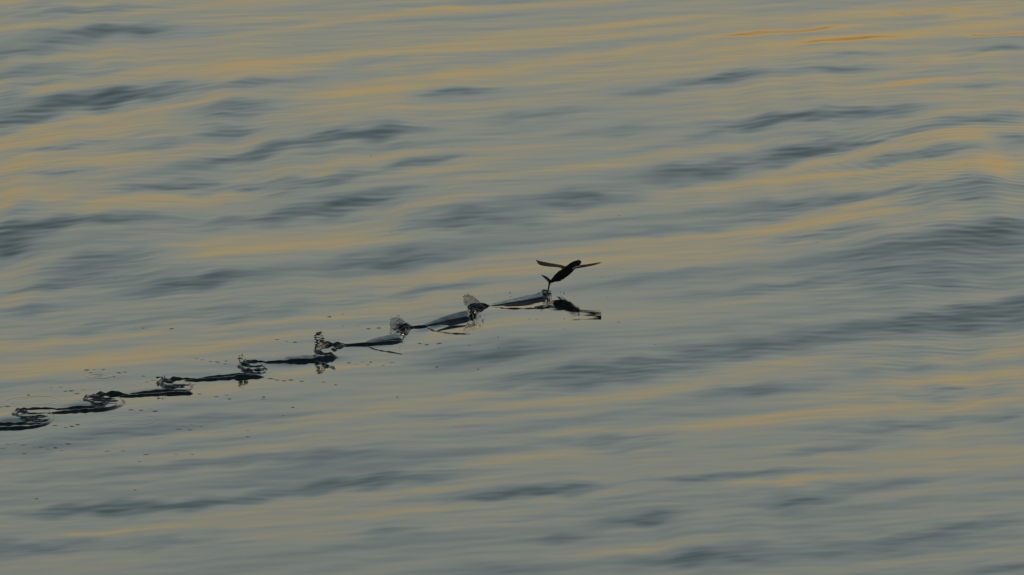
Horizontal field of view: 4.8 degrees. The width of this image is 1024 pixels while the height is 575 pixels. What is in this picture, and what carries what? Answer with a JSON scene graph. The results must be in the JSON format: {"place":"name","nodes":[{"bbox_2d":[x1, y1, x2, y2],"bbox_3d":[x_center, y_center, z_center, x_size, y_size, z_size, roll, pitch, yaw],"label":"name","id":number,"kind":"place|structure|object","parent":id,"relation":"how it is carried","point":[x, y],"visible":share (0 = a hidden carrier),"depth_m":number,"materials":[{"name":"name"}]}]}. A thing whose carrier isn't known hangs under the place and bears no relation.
{"place":"outdoors","nodes":[
{"label":"outdoors","id":0,"kind":"place"},
{"bbox_2d":[0,0,1023,574],"bbox_3d":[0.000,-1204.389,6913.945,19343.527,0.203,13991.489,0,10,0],"label":"water","id":1,"kind":"structure","parent":0,"point":[214,184],"depth_m":83.68,"materials":[{"name":"grey liquid"}]},
{"bbox_2d":[0,418,52,429],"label":"wake furrow","id":2,"kind":"structure","parent":1,"relation":"on","point":[19,423],"depth_m":78.46,"materials":[{"name":"black liquid"}]},
{"bbox_2d":[11,407,55,424],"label":"water splash","id":3,"kind":"object","parent":1,"relation":"on","point":[27,418],"visible":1,"depth_m":78.77,"materials":[{"name":"black"}]},
{"bbox_2d":[46,403,122,413],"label":"wake furrow","id":4,"kind":"structure","parent":1,"relation":"on","point":[85,408],"depth_m":78.98,"materials":[{"name":"black liquid"}]},
{"bbox_2d":[83,391,129,408],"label":"water splash","id":5,"kind":"object","parent":1,"relation":"on","point":[96,397],"visible":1,"depth_m":79.36,"materials":[{"name":"black"}]},
{"bbox_2d":[118,388,192,396],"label":"wake furrow","id":6,"kind":"structure","parent":1,"relation":"on","point":[160,390],"depth_m":79.57,"materials":[{"name":"black liquid"}]},
{"bbox_2d":[155,375,195,391],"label":"water splash","id":7,"kind":"object","parent":1,"relation":"on","point":[164,379],"visible":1,"depth_m":79.90,"materials":[{"name":"black"}]},
{"bbox_2d":[185,373,263,380],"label":"wake furrow","id":8,"kind":"structure","parent":1,"relation":"on","point":[233,375],"depth_m":80.22,"materials":[{"name":"black liquid"}]},
{"bbox_2d":[236,355,266,374],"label":"water splash","id":9,"kind":"object","parent":1,"relation":"on","point":[243,362],"visible":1,"depth_m":80.56,"materials":[{"name":"black"}]},
{"bbox_2d":[262,354,337,362],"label":"wake furrow","id":10,"kind":"structure","parent":1,"relation":"on","point":[301,358],"depth_m":80.86,"materials":[{"name":"black liquid"}]},
{"bbox_2d":[313,331,345,368],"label":"water splash","id":11,"kind":"object","parent":1,"relation":"on","point":[320,345],"visible":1,"depth_m":81.18,"materials":[{"name":"black"}]},
{"bbox_2d":[332,333,402,345],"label":"wake furrow","id":12,"kind":"structure","parent":1,"relation":"on","point":[391,338],"depth_m":81.53,"materials":[{"name":"black liquid"}]},
{"bbox_2d":[367,346,402,354],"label":"falling water edge","id":13,"kind":"object","parent":1,"relation":"on","point":[383,350],"visible":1,"depth_m":81.23,"materials":[{"name":"black liquid"}]},
{"bbox_2d":[390,315,414,336],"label":"water splash","id":14,"kind":"object","parent":1,"relation":"on","point":[406,327],"visible":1,"depth_m":82.01,"materials":[{"name":"black"}]},
{"bbox_2d":[414,310,470,327],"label":"wake furrow","id":15,"kind":"structure","parent":1,"relation":"on","point":[457,316],"depth_m":82.28,"materials":[{"name":"black liquid"}]},
{"bbox_2d":[426,327,465,333],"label":"falling water edge","id":16,"kind":"object","parent":1,"relation":"on","point":[445,332],"visible":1,"depth_m":81.80,"materials":[{"name":"black liquid"}]},
{"bbox_2d":[463,295,489,317],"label":"water splash","id":17,"kind":"object","parent":1,"relation":"on","point":[474,307],"visible":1,"depth_m":82.62,"materials":[{"name":"black"}]},
{"bbox_2d":[488,291,546,306],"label":"wake furrow","id":18,"kind":"structure","parent":1,"relation":"on","point":[530,297],"depth_m":82.97,"materials":[{"name":"black liquid"}]},
{"bbox_2d":[496,307,549,308],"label":"falling water edge","id":19,"kind":"object","parent":1,"relation":"on","point":[523,308],"visible":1,"depth_m":82.62,"materials":[{"name":"black liquid"}]},
{"bbox_2d":[542,289,552,306],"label":"water splash","id":20,"kind":"object","parent":1,"relation":"on","point":[548,293],"visible":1,"depth_m":83.07,"materials":[{"name":"black"}]},
{"bbox_2d":[536,260,600,289],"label":"flying fish","id":21,"kind":"object","parent":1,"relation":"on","point":[566,271],"visible":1,"depth_m":83.42}
]}

